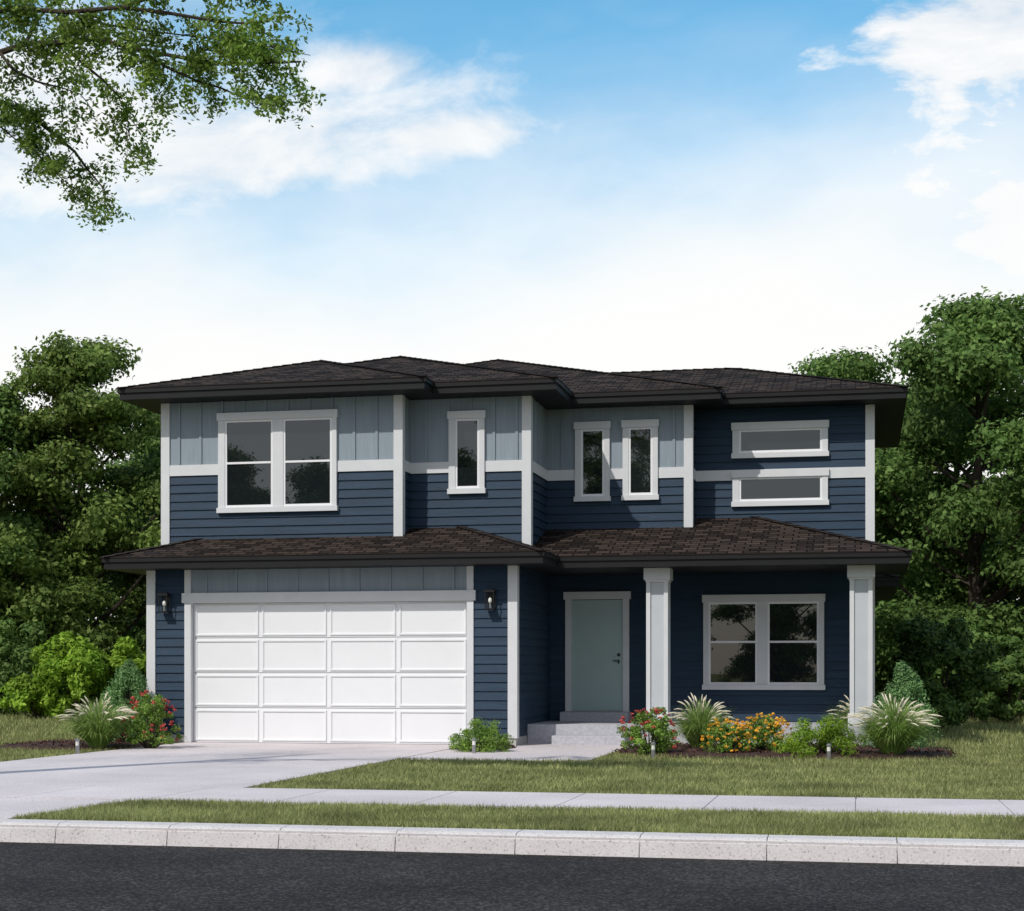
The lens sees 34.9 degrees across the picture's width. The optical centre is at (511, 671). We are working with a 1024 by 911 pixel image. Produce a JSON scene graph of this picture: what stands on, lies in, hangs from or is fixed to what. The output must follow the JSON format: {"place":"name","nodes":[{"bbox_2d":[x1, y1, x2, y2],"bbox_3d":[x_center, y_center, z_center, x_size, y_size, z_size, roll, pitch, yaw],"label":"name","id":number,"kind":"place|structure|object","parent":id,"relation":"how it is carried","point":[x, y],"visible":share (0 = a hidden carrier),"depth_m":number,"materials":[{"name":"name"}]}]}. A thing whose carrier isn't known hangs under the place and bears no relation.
{"place":"outdoors","nodes":[
{"label":"outdoors","id":0,"kind":"place"},
{"bbox_2d":[0,798,123,818],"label":"driveway apron","id":1,"kind":"object","parent":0,"point":[10,808],"visible":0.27,"depth_m":15.08,"materials":[{"name":"concrete"}]},
{"bbox_2d":[0,742,453,787],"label":"driveway","id":2,"kind":"structure","parent":0,"point":[217,764],"depth_m":21.75,"materials":[{"name":"concrete"}]},
{"bbox_2d":[0,842,1023,910],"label":"road","id":3,"kind":"structure","parent":0,"point":[63,877],"depth_m":10.79,"materials":[{"name":"grey asphalt"}]},
{"bbox_2d":[0,784,1023,816],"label":"sidewalk","id":4,"kind":"structure","parent":0,"point":[710,802],"depth_m":15.72,"materials":[{"name":"concrete"}]},
{"bbox_2d":[0,691,1023,840],"bbox_3d":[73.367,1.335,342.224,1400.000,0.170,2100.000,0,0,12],"label":"ground","id":5,"kind":"structure","parent":0,"point":[1000,753],"depth_m":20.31,"materials":[{"name":"plant"}]},
{"bbox_2d":[0,616,47,715],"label":"round shrub","id":6,"kind":"object","parent":5,"relation":"on","point":[15,661],"visible":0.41,"depth_m":45.65,"materials":[{"name":"green plant"}]},
{"bbox_2d":[0,671,74,718],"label":"bright shrub","id":7,"kind":"object","parent":5,"relation":"on","point":[35,697],"visible":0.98,"depth_m":42.22,"materials":[{"name":"green plant"}]},
{"bbox_2d":[0,378,106,674],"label":"broadleaf tree","id":8,"kind":"object","parent":5,"relation":"on","point":[9,406],"visible":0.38,"depth_m":48.63,"materials":[{"name":"green plant"}]},
{"bbox_2d":[75,738,79,753],"bbox_3d":[-6.496,1.137,24.337,0.066,0.265,0.068,0,0,12],"label":"path light","id":9,"kind":"object","parent":5,"relation":"on","point":[77,740],"visible":0.91,"depth_m":24.31,"materials":[{"name":"metal"}]},
{"bbox_2d":[28,631,130,715],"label":"bright shrub","id":10,"kind":"object","parent":5,"relation":"on","point":[86,664],"visible":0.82,"depth_m":42.82,"materials":[{"name":"green plant"}]},
{"bbox_2d":[0,329,160,690],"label":"broadleaf tree","id":11,"kind":"object","parent":5,"relation":"on","point":[86,419],"visible":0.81,"depth_m":48.60,"materials":[{"name":"green plant"}]},
{"bbox_2d":[0,740,163,749],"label":"mulch bed","id":12,"kind":"object","parent":5,"relation":"on","point":[55,746],"visible":0.51,"depth_m":26.11,"materials":[{"name":"brown wood"}]},
{"bbox_2d":[52,692,138,747],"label":"fountain grass","id":13,"kind":"object","parent":12,"relation":"on","point":[99,726],"depth_m":25.72,"materials":[{"name":"green plant"}]},
{"bbox_2d":[99,658,167,741],"bbox_3d":[-6.476,0.536,27.805,1.214,1.536,1.372,0,0,12],"label":"conifer shrub","id":14,"kind":"object","parent":12,"relation":"on","point":[129,680],"visible":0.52,"depth_m":27.69,"materials":[{"name":"green plant"}]},
{"bbox_2d":[78,636,145,711],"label":"bright shrub","id":15,"kind":"object","parent":5,"relation":"on","point":[126,649],"visible":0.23,"depth_m":43.93,"materials":[{"name":"green plant"}]},
{"bbox_2d":[87,412,160,642],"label":"broadleaf tree","id":16,"kind":"object","parent":5,"relation":"on","point":[148,445],"visible":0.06,"depth_m":55.47,"materials":[{"name":"green plant"}]},
{"bbox_2d":[95,414,160,673],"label":"broadleaf tree","id":17,"kind":"object","parent":5,"relation":"on","point":[141,635],"visible":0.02,"depth_m":50.42,"materials":[{"name":"green plant"}]},
{"bbox_2d":[117,690,182,747],"bbox_3d":[-5.820,0.796,26.107,1.046,1.000,0.989,0,0,12],"label":"flowering shrub","id":18,"kind":"object","parent":5,"relation":"on","point":[151,716],"visible":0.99,"depth_m":26.01,"materials":[{"name":"green plant"}]},
{"bbox_2d":[0,0,326,232],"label":"overhanging street tree","id":19,"kind":"object","parent":5,"relation":"on","point":[229,45],"visible":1,"depth_m":16.12,"materials":[{"name":"green plant"}]},
{"bbox_2d":[0,738,960,758],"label":"mulch chips","id":20,"kind":"object","parent":5,"relation":"on","point":[951,752],"visible":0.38,"depth_m":24.55,"materials":[{"name":"brown wood"}]},
{"bbox_2d":[448,717,513,751],"bbox_3d":[-0.486,0.997,25.110,1.014,0.597,0.970,0,0,-3],"label":"shrub","id":21,"kind":"object","parent":5,"relation":"on","point":[484,737],"visible":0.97,"depth_m":24.97,"materials":[{"name":"green plant"}]},
{"bbox_2d":[449,744,515,749],"bbox_3d":[-0.470,1.218,26.186,1.043,0.056,1.334,0,0,12],"label":"mulch bed","id":22,"kind":"object","parent":5,"relation":"on","point":[512,746],"visible":0.23,"depth_m":25.92,"materials":[{"name":"brown wood"}]},
{"bbox_2d":[99,355,916,745],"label":"house","id":23,"kind":"structure","parent":5,"relation":"on","point":[401,551],"depth_m":28.35,"materials":[{"name":"blue wood"}]},
{"bbox_2d":[216,409,338,512],"bbox_3d":[-4.102,-3.660,28.453,2.221,1.755,0.101,0,0,12],"label":"window","id":24,"kind":"structure","parent":23,"relation":"in","point":[269,461],"depth_m":28.42,"materials":[{"name":"paint"}]},
{"bbox_2d":[194,601,466,744],"bbox_3d":[-3.126,0.020,27.780,4.910,2.420,0.084,0,0,12],"label":"garage door","id":25,"kind":"structure","parent":23,"relation":"in","point":[393,672],"depth_m":27.74,"materials":[{"name":"white paint"}]},
{"bbox_2d":[447,410,485,493],"bbox_3d":[-0.786,-3.803,28.305,0.679,1.437,0.101,0,0,12],"label":"window","id":26,"kind":"structure","parent":23,"relation":"in","point":[466,428],"depth_m":28.30,"materials":[{"name":"paint"}]},
{"bbox_2d":[574,421,610,501],"bbox_3d":[1.452,-3.784,29.411,0.671,1.436,0.101,0,0,12],"label":"window","id":27,"kind":"structure","parent":23,"relation":"in","point":[592,439],"depth_m":29.40,"materials":[{"name":"paint"}]},
{"bbox_2d":[572,600,622,711],"bbox_3d":[1.554,-0.275,29.704,0.948,2.050,0.100,0,0,12],"label":"front door","id":28,"kind":"structure","parent":23,"relation":"in","point":[597,625],"depth_m":29.70,"materials":[{"name":"teal paint"}]},
{"bbox_2d":[621,419,658,500],"bbox_3d":[2.303,-3.790,29.228,0.674,1.438,0.101,0,0,12],"label":"window","id":29,"kind":"structure","parent":23,"relation":"in","point":[640,437],"depth_m":29.22,"materials":[{"name":"paint"}]},
{"bbox_2d":[702,594,824,689],"bbox_3d":[4.485,-0.519,29.067,2.174,1.701,0.101,0,0,12],"label":"window","id":30,"kind":"structure","parent":23,"relation":"in","point":[756,641],"depth_m":29.04,"materials":[{"name":"glass"}]},
{"bbox_2d":[731,420,828,458],"bbox_3d":[4.829,-4.177,29.351,1.738,0.644,0.101,0,0,12],"label":"window","id":31,"kind":"structure","parent":23,"relation":"in","point":[806,438],"depth_m":29.33,"materials":[{"name":"paint"}]},
{"bbox_2d":[731,468,828,506],"bbox_3d":[4.829,-3.308,29.351,1.738,0.656,0.101,0,0,12],"label":"window","id":32,"kind":"structure","parent":23,"relation":"in","point":[771,487],"depth_m":29.33,"materials":[{"name":"paint"}]},
{"bbox_2d":[0,819,1023,866],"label":"curb","id":33,"kind":"structure","parent":5,"relation":"on","point":[951,851],"depth_m":12.47,"materials":[{"name":"concrete"}]},
{"bbox_2d":[0,459,1023,701],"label":"distant wood","id":34,"kind":"object","parent":5,"relation":"on","point":[102,579],"depth_m":58.98,"materials":[{"name":"green plant"}]},
{"bbox_2d":[651,742,655,758],"bbox_3d":[2.005,1.137,23.111,0.066,0.265,0.068,0,0,12],"label":"path light","id":35,"kind":"object","parent":5,"relation":"on","point":[653,744],"visible":0.91,"depth_m":23.09,"materials":[{"name":"metal"}]},
{"bbox_2d":[617,743,953,759],"bbox_3d":[4.171,1.218,25.042,5.194,0.056,3.856,0,0,12],"label":"mulch bed","id":36,"kind":"object","parent":5,"relation":"on","point":[865,754],"visible":0.34,"depth_m":23.57,"materials":[{"name":"brown wood"}]},
{"bbox_2d":[616,707,680,754],"bbox_3d":[2.019,0.908,23.972,0.935,0.778,1.091,0,0,12],"label":"flowering shrub","id":37,"kind":"object","parent":36,"relation":"on","point":[661,736],"visible":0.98,"depth_m":23.88,"materials":[{"name":"green plant"}]},
{"bbox_2d":[667,693,736,747],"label":"fountain grass","id":38,"kind":"object","parent":36,"relation":"on","point":[694,727],"depth_m":25.34,"materials":[{"name":"green plant"}]},
{"bbox_2d":[699,718,753,752],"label":"orange flower bush","id":39,"kind":"object","parent":36,"relation":"on","point":[724,735],"visible":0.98,"depth_m":23.90,"materials":[{"name":"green plant"}]},
{"bbox_2d":[736,712,793,750],"bbox_3d":[3.799,0.954,24.535,0.964,0.684,0.945,0,0,12],"label":"orange flower bush","id":40,"kind":"object","parent":36,"relation":"on","point":[762,731],"visible":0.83,"depth_m":24.36,"materials":[{"name":"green plant"}]},
{"bbox_2d":[773,713,867,757],"bbox_3d":[4.445,0.949,23.543,1.377,0.691,1.236,0,0,12],"label":"leafy shrub","id":41,"kind":"object","parent":36,"relation":"on","point":[828,731],"visible":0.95,"depth_m":23.48,"materials":[{"name":"green plant"}]},
{"bbox_2d":[843,693,948,753],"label":"fountain grass","id":42,"kind":"object","parent":36,"relation":"on","point":[895,729],"depth_m":23.25,"materials":[{"name":"green plant"}]},
{"bbox_2d":[858,660,943,747],"bbox_3d":[6.101,0.559,25.615,1.337,1.489,1.254,0,0,12],"label":"conifer shrub","id":43,"kind":"object","parent":36,"relation":"on","point":[906,685],"visible":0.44,"depth_m":25.43,"materials":[{"name":"green plant"}]},
{"bbox_2d":[826,744,830,759],"bbox_3d":[4.401,1.137,22.623,0.066,0.265,0.068,0,0,12],"label":"path light","id":44,"kind":"object","parent":5,"relation":"on","point":[828,751],"visible":0.92,"depth_m":22.60,"materials":[{"name":"metal"}]},
{"bbox_2d":[787,345,1002,702],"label":"broadleaf tree","id":45,"kind":"object","parent":5,"relation":"on","point":[853,366],"visible":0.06,"depth_m":46.98,"materials":[{"name":"green plant"}]},
{"bbox_2d":[885,614,1003,730],"bbox_3d":[8.859,0.049,33.725,2.536,2.527,2.614,0,0,12],"label":"dark shrub","id":46,"kind":"object","parent":5,"relation":"on","point":[952,648],"visible":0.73,"depth_m":33.33,"materials":[{"name":"green plant"}]},
{"bbox_2d":[875,286,1023,717],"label":"broadleaf tree","id":47,"kind":"object","parent":5,"relation":"on","point":[976,349],"visible":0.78,"depth_m":42.27,"materials":[{"name":"green plant"}]},
{"bbox_2d":[875,372,1023,694],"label":"broadleaf tree","id":48,"kind":"object","parent":5,"relation":"on","point":[933,470],"visible":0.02,"depth_m":50.64,"materials":[{"name":"green plant"}]},
{"bbox_2d":[962,633,1023,722],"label":"round shrub","id":49,"kind":"object","parent":5,"relation":"on","point":[999,703],"visible":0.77,"depth_m":38.95,"materials":[{"name":"green plant"}]},
{"bbox_2d":[982,501,1023,606],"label":"broadleaf tree","id":50,"kind":"object","parent":5,"relation":"on","point":[1020,594],"visible":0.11,"depth_m":44.25,"materials":[{"name":"green plant"}]},
{"bbox_2d":[0,0,1023,618],"label":"sky","id":51,"kind":"structure","parent":0,"point":[594,185],"materials":[{"name":"blue"}]},
{"bbox_2d":[401,744,632,760],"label":"walkway","id":52,"kind":"structure","parent":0,"point":[548,751],"depth_m":24.48,"materials":[{"name":"concrete"}]},
{"bbox_2d":[472,738,475,752],"bbox_3d":[-0.573,1.137,24.523,0.066,0.265,0.068,0,0,12],"label":"path light","id":53,"kind":"object","parent":52,"relation":"on","point":[473,745],"visible":0.94,"depth_m":24.50,"materials":[{"name":"metal"}]},
{"bbox_2d":[816,695,878,722],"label":"fountain grass","id":54,"kind":"object","parent":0,"point":[846,710],"depth_m":28.11,"materials":[{"name":"green plant"}]}
]}

